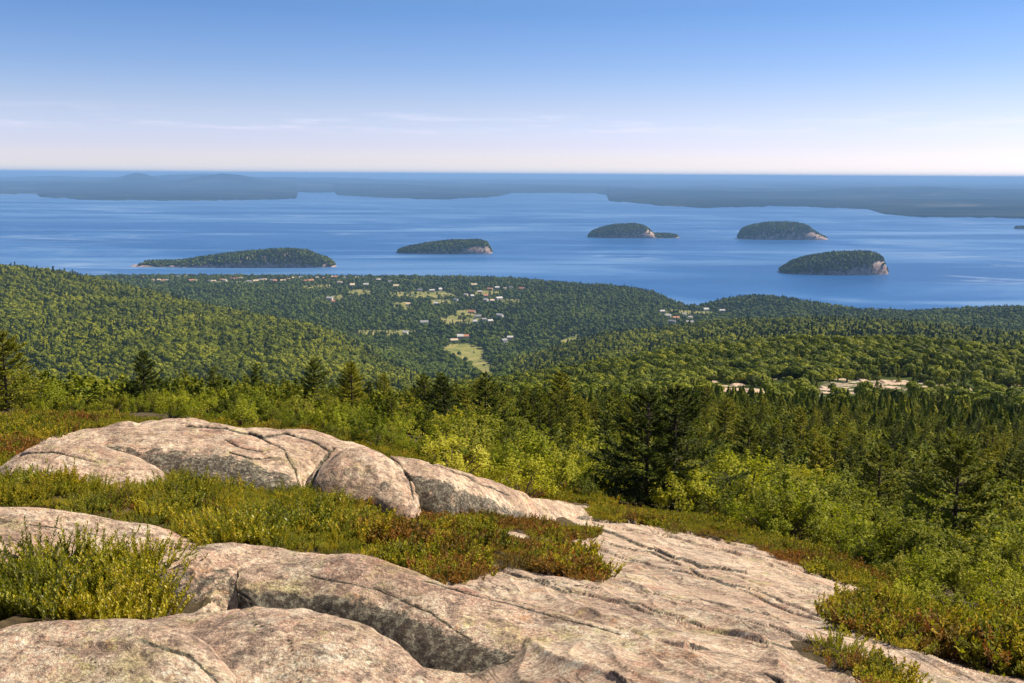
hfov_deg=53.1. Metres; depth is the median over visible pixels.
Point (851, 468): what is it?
spruce tree
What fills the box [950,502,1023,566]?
leafy bush
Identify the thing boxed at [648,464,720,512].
leafy bush
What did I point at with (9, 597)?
leafy shrub
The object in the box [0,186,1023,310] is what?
sea
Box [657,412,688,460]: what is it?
spruce tree
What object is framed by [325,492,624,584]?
heath plants
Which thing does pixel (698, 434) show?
spruce tree
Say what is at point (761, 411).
spruce tree
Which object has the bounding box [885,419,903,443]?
spruce tree
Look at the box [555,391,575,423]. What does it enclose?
spruce tree
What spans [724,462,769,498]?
leafy bush
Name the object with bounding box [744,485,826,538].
leafy bush
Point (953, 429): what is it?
spruce tree
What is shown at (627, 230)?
island
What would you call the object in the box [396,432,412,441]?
leafy bush
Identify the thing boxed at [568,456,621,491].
leafy bush
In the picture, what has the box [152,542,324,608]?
granite boulder
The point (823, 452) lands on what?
spruce tree
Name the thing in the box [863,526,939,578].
leafy bush
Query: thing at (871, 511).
leafy bush
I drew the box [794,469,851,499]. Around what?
leafy bush
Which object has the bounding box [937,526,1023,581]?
leafy bush
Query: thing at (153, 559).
leafy shrub
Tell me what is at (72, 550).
leafy shrub
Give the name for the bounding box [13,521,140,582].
leafy shrub
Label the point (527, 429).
leafy bush
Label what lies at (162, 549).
leafy shrub
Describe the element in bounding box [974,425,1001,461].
spruce tree
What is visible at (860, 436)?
spruce tree
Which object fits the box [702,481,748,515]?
leafy bush
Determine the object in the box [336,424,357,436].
leafy bush
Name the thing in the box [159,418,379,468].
granite boulder
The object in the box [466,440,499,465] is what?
leafy bush
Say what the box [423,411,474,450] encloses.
leafy bush
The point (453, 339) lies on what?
house
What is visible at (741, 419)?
spruce tree
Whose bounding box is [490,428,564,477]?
leafy bush
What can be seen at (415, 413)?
leafy bush
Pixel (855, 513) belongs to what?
leafy bush
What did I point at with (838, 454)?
spruce tree
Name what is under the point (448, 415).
leafy bush
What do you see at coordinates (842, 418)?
spruce tree
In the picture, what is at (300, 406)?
leafy bush
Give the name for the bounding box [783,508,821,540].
leafy bush
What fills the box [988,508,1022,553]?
leafy bush
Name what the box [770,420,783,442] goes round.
spruce tree
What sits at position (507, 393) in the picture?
spruce tree
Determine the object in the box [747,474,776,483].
leafy bush
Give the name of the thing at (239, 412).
leafy bush
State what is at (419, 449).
leafy bush
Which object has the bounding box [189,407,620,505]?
heath plants
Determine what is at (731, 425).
spruce tree
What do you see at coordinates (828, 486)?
leafy bush
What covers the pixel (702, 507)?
leafy bush
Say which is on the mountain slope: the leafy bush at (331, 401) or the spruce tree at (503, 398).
the spruce tree at (503, 398)
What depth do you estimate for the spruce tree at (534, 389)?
67.40 m
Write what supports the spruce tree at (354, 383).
on the mountain slope
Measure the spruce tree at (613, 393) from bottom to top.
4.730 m
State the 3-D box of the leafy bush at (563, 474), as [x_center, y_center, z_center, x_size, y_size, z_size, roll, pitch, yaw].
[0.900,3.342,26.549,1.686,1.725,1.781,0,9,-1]
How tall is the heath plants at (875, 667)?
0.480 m
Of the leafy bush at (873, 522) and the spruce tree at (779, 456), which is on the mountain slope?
the spruce tree at (779, 456)
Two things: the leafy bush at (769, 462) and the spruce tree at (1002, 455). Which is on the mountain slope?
the spruce tree at (1002, 455)
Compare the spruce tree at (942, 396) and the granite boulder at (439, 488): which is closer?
the granite boulder at (439, 488)
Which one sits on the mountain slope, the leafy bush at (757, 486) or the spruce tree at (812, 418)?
the spruce tree at (812, 418)
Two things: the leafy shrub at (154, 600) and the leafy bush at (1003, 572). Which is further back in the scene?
the leafy bush at (1003, 572)
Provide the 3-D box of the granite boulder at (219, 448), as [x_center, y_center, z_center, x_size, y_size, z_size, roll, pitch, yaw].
[-4.359,1.823,14.235,3.750,1.309,3.107,0,9,0]
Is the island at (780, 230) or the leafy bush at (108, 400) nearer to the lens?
the leafy bush at (108, 400)
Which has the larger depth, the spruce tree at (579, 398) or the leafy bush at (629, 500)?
the spruce tree at (579, 398)
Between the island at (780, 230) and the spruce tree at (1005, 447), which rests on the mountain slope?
the spruce tree at (1005, 447)
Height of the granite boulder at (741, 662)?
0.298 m
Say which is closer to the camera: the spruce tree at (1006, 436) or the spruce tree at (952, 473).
the spruce tree at (952, 473)
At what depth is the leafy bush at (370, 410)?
45.85 m
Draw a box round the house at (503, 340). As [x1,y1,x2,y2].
[500,338,507,342]
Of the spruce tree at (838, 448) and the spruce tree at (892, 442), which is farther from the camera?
the spruce tree at (892, 442)
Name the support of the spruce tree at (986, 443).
on the mountain slope
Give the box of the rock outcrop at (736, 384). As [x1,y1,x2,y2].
[729,383,745,385]
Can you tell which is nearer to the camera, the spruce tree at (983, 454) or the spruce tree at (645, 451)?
the spruce tree at (645, 451)
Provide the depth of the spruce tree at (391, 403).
44.72 m
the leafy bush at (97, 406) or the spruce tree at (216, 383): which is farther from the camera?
the spruce tree at (216, 383)
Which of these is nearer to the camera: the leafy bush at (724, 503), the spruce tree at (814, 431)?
the leafy bush at (724, 503)
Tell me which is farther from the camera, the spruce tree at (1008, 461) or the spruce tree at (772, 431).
the spruce tree at (1008, 461)
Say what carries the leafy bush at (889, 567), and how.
on the granite ledge
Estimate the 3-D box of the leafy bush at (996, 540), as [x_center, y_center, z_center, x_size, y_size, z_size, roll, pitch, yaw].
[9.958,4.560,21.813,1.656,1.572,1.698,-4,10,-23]
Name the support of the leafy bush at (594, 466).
on the granite ledge
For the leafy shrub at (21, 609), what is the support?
on the granite ledge
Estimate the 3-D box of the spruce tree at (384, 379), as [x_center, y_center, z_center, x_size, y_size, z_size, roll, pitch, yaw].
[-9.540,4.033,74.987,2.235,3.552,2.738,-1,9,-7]
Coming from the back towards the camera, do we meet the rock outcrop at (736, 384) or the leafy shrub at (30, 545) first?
the rock outcrop at (736, 384)
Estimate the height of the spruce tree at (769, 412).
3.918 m
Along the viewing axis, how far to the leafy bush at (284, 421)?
32.45 m
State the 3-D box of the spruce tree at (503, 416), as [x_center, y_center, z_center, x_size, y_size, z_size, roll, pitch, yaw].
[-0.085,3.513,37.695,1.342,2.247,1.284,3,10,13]
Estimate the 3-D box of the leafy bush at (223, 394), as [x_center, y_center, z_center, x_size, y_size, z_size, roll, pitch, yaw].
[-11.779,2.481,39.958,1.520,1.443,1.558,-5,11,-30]
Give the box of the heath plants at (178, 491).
[0,449,396,554]
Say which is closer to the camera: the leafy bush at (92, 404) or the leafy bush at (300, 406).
the leafy bush at (300, 406)
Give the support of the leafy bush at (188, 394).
on the granite ledge
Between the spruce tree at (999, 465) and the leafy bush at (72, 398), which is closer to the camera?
the leafy bush at (72, 398)
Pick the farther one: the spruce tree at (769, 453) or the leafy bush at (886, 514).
the spruce tree at (769, 453)
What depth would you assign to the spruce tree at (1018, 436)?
121.22 m
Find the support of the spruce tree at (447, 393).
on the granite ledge
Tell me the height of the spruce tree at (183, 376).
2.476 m
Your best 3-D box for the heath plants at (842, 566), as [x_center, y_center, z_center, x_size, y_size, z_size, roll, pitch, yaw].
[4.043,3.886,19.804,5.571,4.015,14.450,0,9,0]
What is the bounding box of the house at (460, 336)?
[456,334,463,338]
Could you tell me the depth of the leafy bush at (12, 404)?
43.69 m
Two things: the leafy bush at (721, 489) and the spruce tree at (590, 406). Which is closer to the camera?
the leafy bush at (721, 489)
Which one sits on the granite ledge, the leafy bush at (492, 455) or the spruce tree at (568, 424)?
the leafy bush at (492, 455)
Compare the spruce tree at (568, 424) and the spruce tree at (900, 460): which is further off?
the spruce tree at (568, 424)
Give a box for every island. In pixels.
[131,247,335,267]
[397,239,492,253]
[588,223,679,237]
[737,221,827,239]
[778,250,888,274]
[1014,225,1023,228]
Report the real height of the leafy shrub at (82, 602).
0.253 m
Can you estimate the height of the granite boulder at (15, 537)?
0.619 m
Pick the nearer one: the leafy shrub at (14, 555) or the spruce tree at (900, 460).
the leafy shrub at (14, 555)
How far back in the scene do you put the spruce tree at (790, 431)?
88.23 m
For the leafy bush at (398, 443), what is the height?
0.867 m
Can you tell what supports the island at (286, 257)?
in the sea
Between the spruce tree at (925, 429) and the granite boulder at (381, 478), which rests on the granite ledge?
the granite boulder at (381, 478)
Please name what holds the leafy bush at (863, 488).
on the granite ledge
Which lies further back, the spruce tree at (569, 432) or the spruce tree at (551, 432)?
the spruce tree at (569, 432)
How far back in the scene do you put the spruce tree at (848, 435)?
89.18 m
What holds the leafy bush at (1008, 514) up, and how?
on the granite ledge
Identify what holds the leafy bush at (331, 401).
on the granite ledge
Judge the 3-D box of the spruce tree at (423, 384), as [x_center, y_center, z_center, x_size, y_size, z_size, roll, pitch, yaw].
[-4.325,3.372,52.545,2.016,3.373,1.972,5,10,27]
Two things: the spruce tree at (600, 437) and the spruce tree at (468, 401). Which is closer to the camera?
the spruce tree at (600, 437)
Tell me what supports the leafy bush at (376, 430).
on the granite ledge
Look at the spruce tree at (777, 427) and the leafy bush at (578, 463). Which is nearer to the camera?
the leafy bush at (578, 463)
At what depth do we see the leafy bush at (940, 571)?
15.39 m
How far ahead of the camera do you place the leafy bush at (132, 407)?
42.05 m
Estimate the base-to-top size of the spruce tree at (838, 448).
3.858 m
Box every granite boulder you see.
[0,438,165,488]
[0,507,199,555]
[0,531,43,564]
[0,618,238,682]
[61,420,315,490]
[144,606,437,682]
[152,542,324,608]
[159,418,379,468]
[227,553,760,682]
[305,448,420,517]
[390,456,588,520]
[697,650,776,682]
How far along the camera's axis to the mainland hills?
26501.89 m
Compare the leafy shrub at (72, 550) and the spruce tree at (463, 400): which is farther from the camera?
the spruce tree at (463, 400)
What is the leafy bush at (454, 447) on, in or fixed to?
on the granite ledge
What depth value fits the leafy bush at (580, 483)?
25.97 m
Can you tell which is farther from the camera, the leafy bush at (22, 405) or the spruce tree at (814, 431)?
the spruce tree at (814, 431)
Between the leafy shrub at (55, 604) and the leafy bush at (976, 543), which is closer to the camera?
the leafy shrub at (55, 604)
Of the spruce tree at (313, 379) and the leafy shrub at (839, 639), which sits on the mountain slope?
the spruce tree at (313, 379)
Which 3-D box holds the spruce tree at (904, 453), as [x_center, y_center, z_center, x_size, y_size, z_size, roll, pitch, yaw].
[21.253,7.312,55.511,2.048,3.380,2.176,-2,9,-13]
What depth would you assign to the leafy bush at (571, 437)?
41.01 m
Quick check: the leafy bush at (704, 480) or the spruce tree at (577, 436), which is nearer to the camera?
the leafy bush at (704, 480)
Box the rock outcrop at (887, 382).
[878,380,899,384]
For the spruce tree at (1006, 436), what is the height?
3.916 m
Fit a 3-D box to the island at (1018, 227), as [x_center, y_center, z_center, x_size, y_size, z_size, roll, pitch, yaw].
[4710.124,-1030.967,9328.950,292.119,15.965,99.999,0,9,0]
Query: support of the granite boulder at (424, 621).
on the granite ledge
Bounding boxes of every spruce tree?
[0,330,51,411]
[0,375,14,409]
[120,373,128,385]
[125,349,169,411]
[175,371,190,391]
[206,366,228,395]
[246,361,268,391]
[295,379,304,392]
[300,357,337,419]
[328,359,367,405]
[334,362,370,412]
[363,381,379,405]
[373,373,392,396]
[375,383,387,398]
[382,393,402,423]
[405,386,416,406]
[410,373,434,401]
[412,374,455,432]
[415,375,440,406]
[420,383,441,434]
[433,372,452,401]
[439,385,462,411]
[452,381,459,397]
[455,387,472,414]
[459,389,474,416]
[466,370,501,417]
[467,380,480,402]
[486,382,491,399]
[489,384,515,412]
[494,408,521,440]
[495,396,507,414]
[504,389,515,401]
[512,397,540,435]
[513,391,529,417]
[515,389,527,407]
[524,392,543,423]
[527,387,540,406]
[528,401,553,439]
[534,391,560,440]
[540,410,567,470]
[542,371,581,431]
[546,394,579,428]
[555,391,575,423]
[560,416,574,448]
[562,426,575,457]
[568,383,681,506]
[569,428,585,455]
[574,393,588,418]
[576,405,590,429]
[585,402,593,423]
[587,400,601,422]
[593,427,605,447]
[599,388,621,428]
[611,399,628,432]
[612,383,754,513]
[616,407,633,434]
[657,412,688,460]
[676,426,700,470]
[688,418,712,445]
[691,431,706,450]
[693,384,717,417]
[701,409,713,434]
[709,425,726,451]
[712,397,747,443]
[724,415,766,468]
[726,408,755,441]
[727,419,735,436]
[739,443,758,474]
[751,434,780,481]
[755,405,767,423]
[762,407,772,422]
[763,426,783,452]
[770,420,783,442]
[771,449,783,474]
[776,437,800,471]
[779,419,794,443]
[784,406,808,450]
[797,420,812,452]
[797,435,838,480]
[799,430,812,448]
[804,428,818,448]
[808,413,818,430]
[814,410,823,424]
[818,407,836,429]
[824,424,859,470]
[825,419,833,434]
[830,444,846,467]
[835,449,860,479]
[838,416,848,429]
[838,442,907,516]
[841,419,853,438]
[841,438,864,464]
[843,430,850,441]
[846,411,854,426]
[848,425,869,455]
[853,445,865,457]
[854,427,1006,564]
[855,418,867,434]
[867,422,874,436]
[875,439,897,466]
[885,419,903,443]
[886,431,903,453]
[888,452,911,493]
[891,446,914,483]
[892,466,927,509]
[896,459,940,524]
[899,431,912,446]
[900,422,913,439]
[913,433,925,458]
[916,424,931,442]
[926,387,948,410]
[930,444,947,478]
[931,433,942,452]
[933,422,944,435]
[944,427,957,448]
[960,427,971,439]
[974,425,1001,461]
[975,449,988,463]
[976,433,993,460]
[987,461,1007,480]
[997,448,1023,485]
[997,449,1023,491]
[997,451,1007,464]
[998,429,1011,444]
[998,435,1008,455]
[1011,430,1023,448]
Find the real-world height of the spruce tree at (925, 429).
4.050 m
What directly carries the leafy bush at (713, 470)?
on the granite ledge
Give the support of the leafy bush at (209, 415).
on the granite ledge
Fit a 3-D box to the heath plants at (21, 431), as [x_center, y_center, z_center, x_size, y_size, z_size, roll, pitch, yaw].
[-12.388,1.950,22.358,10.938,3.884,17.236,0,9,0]
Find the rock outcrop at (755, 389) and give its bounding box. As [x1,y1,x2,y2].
[745,388,764,392]
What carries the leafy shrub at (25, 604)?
on the granite ledge
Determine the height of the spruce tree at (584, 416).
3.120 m
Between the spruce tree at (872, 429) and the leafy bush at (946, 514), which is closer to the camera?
the leafy bush at (946, 514)
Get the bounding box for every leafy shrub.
[0,515,92,585]
[0,521,124,579]
[0,534,42,565]
[0,547,39,608]
[0,547,119,619]
[0,554,89,619]
[0,554,107,617]
[0,556,72,620]
[0,566,69,619]
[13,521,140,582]
[28,562,143,619]
[40,570,154,619]
[58,553,190,619]
[60,564,194,619]
[76,533,152,580]
[78,525,187,580]
[98,534,199,587]
[102,538,208,588]
[166,494,264,541]
[192,494,298,544]
[807,623,869,654]
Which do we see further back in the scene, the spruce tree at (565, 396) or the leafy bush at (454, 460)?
the spruce tree at (565, 396)
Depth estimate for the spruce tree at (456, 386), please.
107.36 m
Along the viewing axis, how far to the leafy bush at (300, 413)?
33.59 m
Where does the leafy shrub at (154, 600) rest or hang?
on the granite ledge
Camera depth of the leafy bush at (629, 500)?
30.00 m
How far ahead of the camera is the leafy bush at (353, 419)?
37.49 m
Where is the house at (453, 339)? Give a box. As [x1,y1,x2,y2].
[450,338,457,341]
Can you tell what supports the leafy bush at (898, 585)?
on the granite ledge
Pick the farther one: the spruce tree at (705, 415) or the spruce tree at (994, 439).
the spruce tree at (994, 439)
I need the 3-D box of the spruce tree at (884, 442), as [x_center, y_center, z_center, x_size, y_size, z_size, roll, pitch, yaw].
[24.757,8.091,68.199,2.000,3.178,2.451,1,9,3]
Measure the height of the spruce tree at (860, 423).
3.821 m
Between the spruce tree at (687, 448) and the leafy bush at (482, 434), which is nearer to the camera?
the leafy bush at (482, 434)
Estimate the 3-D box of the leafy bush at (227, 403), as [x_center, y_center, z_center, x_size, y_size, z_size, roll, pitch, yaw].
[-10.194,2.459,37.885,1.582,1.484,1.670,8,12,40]
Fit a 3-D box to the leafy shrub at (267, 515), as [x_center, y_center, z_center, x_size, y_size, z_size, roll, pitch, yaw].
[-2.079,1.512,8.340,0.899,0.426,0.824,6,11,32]
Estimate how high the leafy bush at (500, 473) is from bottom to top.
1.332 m
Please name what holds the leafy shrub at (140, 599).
on the granite ledge
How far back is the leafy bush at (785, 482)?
23.15 m
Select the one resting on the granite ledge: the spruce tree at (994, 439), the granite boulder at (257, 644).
the granite boulder at (257, 644)
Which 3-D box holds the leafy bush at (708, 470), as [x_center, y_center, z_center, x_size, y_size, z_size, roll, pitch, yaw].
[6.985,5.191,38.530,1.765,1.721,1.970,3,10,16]
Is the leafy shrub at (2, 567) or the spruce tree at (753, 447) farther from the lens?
the spruce tree at (753, 447)
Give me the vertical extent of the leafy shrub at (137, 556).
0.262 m
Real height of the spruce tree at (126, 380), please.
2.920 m
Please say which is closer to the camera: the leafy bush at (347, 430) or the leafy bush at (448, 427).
the leafy bush at (448, 427)
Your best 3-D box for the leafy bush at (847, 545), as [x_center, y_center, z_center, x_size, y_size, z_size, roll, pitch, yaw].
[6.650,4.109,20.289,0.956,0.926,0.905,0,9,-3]
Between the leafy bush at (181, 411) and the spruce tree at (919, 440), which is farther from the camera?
the spruce tree at (919, 440)
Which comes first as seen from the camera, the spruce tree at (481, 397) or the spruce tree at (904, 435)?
the spruce tree at (481, 397)
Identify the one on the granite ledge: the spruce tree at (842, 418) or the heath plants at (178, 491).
the heath plants at (178, 491)
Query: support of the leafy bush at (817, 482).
on the granite ledge
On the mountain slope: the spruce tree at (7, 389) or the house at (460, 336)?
the house at (460, 336)
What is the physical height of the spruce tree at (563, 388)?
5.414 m
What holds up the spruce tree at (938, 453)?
on the mountain slope
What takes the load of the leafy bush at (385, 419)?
on the granite ledge
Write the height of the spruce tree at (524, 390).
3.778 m
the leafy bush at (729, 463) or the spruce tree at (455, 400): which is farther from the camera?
the spruce tree at (455, 400)
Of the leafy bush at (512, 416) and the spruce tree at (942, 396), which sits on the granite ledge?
the leafy bush at (512, 416)
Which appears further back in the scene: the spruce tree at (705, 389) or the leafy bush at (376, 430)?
the spruce tree at (705, 389)
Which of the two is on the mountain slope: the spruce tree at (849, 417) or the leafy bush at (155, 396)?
the spruce tree at (849, 417)
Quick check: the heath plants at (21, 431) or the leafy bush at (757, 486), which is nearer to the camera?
the heath plants at (21, 431)
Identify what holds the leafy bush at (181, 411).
on the granite ledge
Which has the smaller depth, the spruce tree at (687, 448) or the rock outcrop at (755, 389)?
the spruce tree at (687, 448)
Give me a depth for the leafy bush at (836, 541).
25.41 m
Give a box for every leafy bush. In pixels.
[0,400,19,410]
[11,386,38,409]
[24,400,43,409]
[26,378,67,409]
[35,396,52,410]
[59,395,82,410]
[60,395,87,412]
[84,402,94,411]
[90,401,108,411]
[98,391,129,411]
[118,392,150,412]
[133,391,160,411]
[144,389,180,413]
[154,385,198,417]
[162,387,194,413]
[165,398,189,415]
[169,397,206,417]
[190,390,217,409]
[193,387,228,413]
[203,410,219,418]
[213,387,252,416]
[217,393,258,425]
[224,384,272,420]
[238,400,276,423]
[246,398,275,420]
[256,399,295,421]
[276,396,315,423]
[276,409,309,425]
[280,397,304,416]
[282,416,297,426]
[299,399,349,432]
[319,421,347,437]
[322,393,355,417]
[324,406,349,425]
[333,399,360,415]
[333,401,371,430]
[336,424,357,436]
[349,406,406,446]
[350,404,372,416]
[367,421,397,437]
[381,415,402,425]
[384,432,400,443]
[385,411,421,437]
[393,435,417,450]
[396,406,423,434]
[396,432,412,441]
[408,424,468,462]
[411,409,433,435]
[413,440,436,456]
[416,419,483,460]
[420,424,496,476]
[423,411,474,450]
[423,412,472,438]
[431,400,503,451]
[432,406,485,433]
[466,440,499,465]
[468,411,517,445]
[471,447,504,470]
[482,454,558,497]
[486,407,529,441]
[490,418,550,452]
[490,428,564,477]
[491,424,558,473]
[498,433,541,455]
[515,441,580,486]
[519,430,570,463]
[541,465,563,484]
[550,431,601,463]
[563,470,600,495]
[566,451,602,472]
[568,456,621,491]
[582,466,603,490]
[584,436,624,460]
[585,453,612,477]
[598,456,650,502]
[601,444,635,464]
[621,486,651,505]
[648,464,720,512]
[653,456,706,477]
[663,466,721,510]
[685,477,736,505]
[687,490,730,515]
[695,459,719,485]
[698,457,750,484]
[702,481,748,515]
[705,443,775,502]
[716,464,801,521]
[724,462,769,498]
[725,469,830,539]
[735,502,792,535]
[736,448,789,474]
[743,463,828,538]
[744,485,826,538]
[745,456,783,477]
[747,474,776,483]
[755,475,775,492]
[759,489,844,546]
[770,483,832,503]
[771,469,837,496]
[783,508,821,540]
[793,464,840,485]
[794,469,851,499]
[810,476,860,498]
[812,476,879,530]
[818,475,875,509]
[818,509,862,543]
[820,497,873,546]
[823,528,867,554]
[825,504,881,531]
[825,510,889,555]
[836,489,885,532]
[843,487,890,522]
[843,497,946,568]
[858,515,900,532]
[862,505,955,583]
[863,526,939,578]
[875,491,968,536]
[875,504,934,521]
[876,551,917,579]
[884,574,933,601]
[893,504,972,552]
[898,546,966,594]
[910,488,988,539]
[913,572,993,610]
[920,534,1019,599]
[927,488,963,507]
[929,485,1013,552]
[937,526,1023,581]
[939,546,1011,594]
[944,522,1023,564]
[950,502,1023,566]
[958,556,1023,606]
[975,562,1023,608]
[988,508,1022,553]
[991,505,1023,527]
[991,523,1023,587]
[992,510,1023,569]
[998,508,1023,522]
[1002,555,1023,593]
[1017,512,1023,540]
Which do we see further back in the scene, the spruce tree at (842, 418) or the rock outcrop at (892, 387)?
the rock outcrop at (892, 387)
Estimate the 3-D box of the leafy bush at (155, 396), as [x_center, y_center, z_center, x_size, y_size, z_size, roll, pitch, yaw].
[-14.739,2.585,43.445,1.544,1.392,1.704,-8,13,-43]
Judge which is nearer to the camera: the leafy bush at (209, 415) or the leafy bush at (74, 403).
the leafy bush at (209, 415)
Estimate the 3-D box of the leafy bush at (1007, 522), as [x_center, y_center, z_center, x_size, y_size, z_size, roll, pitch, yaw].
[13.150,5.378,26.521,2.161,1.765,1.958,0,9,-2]
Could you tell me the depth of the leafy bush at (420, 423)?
45.61 m
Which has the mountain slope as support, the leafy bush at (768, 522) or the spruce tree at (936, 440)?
the spruce tree at (936, 440)
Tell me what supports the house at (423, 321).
on the mountain slope
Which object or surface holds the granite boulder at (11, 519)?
on the granite ledge
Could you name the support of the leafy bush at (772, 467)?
on the granite ledge
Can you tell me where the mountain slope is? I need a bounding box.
[1,272,1023,509]
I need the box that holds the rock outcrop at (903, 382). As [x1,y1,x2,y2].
[892,380,908,384]
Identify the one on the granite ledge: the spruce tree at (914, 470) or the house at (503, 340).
the spruce tree at (914, 470)
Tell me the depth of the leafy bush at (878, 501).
32.38 m
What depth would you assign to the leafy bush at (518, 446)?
32.83 m
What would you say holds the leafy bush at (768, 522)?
on the granite ledge
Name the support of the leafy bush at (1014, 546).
on the granite ledge
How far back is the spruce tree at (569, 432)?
45.19 m
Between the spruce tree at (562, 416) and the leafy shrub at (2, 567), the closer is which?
the leafy shrub at (2, 567)
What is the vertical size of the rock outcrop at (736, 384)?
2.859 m
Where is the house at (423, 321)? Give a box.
[419,320,428,323]
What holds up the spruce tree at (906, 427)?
on the mountain slope
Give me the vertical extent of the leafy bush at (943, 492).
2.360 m
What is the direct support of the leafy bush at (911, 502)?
on the granite ledge
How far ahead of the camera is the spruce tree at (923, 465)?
37.80 m
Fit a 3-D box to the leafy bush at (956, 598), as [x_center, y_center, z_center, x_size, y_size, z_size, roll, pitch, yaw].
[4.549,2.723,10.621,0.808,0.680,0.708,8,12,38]
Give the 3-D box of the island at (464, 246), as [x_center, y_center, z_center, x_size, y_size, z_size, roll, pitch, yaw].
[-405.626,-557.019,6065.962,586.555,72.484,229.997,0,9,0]
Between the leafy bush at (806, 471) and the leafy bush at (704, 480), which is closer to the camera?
the leafy bush at (704, 480)
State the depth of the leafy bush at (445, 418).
38.43 m
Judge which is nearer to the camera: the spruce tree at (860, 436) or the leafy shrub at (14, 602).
the leafy shrub at (14, 602)
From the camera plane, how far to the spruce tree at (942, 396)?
205.51 m
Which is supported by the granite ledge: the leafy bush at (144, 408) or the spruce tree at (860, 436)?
the leafy bush at (144, 408)
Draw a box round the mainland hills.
[0,173,1023,218]
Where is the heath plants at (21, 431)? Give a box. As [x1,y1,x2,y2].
[0,406,166,457]
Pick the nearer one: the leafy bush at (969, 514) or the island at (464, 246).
the leafy bush at (969, 514)
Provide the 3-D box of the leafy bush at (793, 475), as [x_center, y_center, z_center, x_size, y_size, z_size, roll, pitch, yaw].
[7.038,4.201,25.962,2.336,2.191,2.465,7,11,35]
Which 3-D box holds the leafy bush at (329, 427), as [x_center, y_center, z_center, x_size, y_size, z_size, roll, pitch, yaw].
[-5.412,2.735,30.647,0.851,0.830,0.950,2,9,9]
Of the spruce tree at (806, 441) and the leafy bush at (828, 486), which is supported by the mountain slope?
the spruce tree at (806, 441)
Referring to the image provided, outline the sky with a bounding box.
[0,0,1023,180]
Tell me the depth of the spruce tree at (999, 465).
68.64 m
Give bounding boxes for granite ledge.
[0,409,1023,682]
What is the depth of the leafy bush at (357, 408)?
43.30 m
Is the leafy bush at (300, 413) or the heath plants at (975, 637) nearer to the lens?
the heath plants at (975, 637)
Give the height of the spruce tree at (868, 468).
3.578 m
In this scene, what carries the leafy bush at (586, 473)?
on the granite ledge
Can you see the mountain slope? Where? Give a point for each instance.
(466, 349)
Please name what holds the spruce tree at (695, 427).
on the mountain slope
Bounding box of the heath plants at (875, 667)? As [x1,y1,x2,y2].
[802,634,932,682]
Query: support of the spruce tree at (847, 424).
on the mountain slope
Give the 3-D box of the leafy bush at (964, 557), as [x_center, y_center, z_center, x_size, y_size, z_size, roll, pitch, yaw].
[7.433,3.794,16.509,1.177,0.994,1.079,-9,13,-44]
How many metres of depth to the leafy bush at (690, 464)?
36.71 m
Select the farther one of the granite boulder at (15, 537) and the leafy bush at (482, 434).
the leafy bush at (482, 434)
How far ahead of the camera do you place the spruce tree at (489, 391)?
99.59 m
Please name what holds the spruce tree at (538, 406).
on the mountain slope
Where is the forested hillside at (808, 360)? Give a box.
[3,334,1023,517]
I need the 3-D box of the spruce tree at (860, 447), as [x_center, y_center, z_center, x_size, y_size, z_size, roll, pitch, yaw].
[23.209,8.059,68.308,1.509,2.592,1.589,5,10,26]
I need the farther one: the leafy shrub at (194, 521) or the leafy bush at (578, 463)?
the leafy bush at (578, 463)
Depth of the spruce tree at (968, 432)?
123.22 m
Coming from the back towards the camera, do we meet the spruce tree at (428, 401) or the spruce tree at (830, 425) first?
the spruce tree at (830, 425)
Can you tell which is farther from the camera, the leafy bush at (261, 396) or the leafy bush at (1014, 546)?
the leafy bush at (261, 396)
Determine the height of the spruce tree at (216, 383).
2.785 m
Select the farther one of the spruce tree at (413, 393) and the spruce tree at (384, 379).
the spruce tree at (384, 379)
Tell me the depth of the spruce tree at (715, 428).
61.87 m
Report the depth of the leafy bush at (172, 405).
40.44 m
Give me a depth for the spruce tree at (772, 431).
61.67 m
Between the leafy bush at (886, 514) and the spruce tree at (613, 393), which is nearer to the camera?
the leafy bush at (886, 514)
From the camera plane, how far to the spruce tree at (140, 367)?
47.82 m
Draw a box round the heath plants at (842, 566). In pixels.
[584,496,917,595]
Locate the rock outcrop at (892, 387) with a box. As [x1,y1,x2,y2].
[882,386,902,388]
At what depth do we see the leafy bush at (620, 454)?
40.35 m
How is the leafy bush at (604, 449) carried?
on the granite ledge
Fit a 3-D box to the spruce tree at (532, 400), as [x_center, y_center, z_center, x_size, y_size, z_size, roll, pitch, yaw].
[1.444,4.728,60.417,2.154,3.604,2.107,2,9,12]
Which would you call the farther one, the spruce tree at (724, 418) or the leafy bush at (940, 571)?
the spruce tree at (724, 418)
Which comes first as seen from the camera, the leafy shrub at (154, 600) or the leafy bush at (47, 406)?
the leafy shrub at (154, 600)
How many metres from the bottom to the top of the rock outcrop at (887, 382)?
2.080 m
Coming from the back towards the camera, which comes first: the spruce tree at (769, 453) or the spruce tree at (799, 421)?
the spruce tree at (799, 421)
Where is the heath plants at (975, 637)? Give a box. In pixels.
[814,581,1023,678]
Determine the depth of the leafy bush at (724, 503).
25.45 m
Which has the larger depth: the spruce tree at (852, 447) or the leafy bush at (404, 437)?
the spruce tree at (852, 447)
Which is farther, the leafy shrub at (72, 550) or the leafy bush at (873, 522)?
the leafy bush at (873, 522)
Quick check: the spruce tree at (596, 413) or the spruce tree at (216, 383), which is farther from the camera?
the spruce tree at (596, 413)
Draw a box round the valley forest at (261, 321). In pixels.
[0,261,1023,391]
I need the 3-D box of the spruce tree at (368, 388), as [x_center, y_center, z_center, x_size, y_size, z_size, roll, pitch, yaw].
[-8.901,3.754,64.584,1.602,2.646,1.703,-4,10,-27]

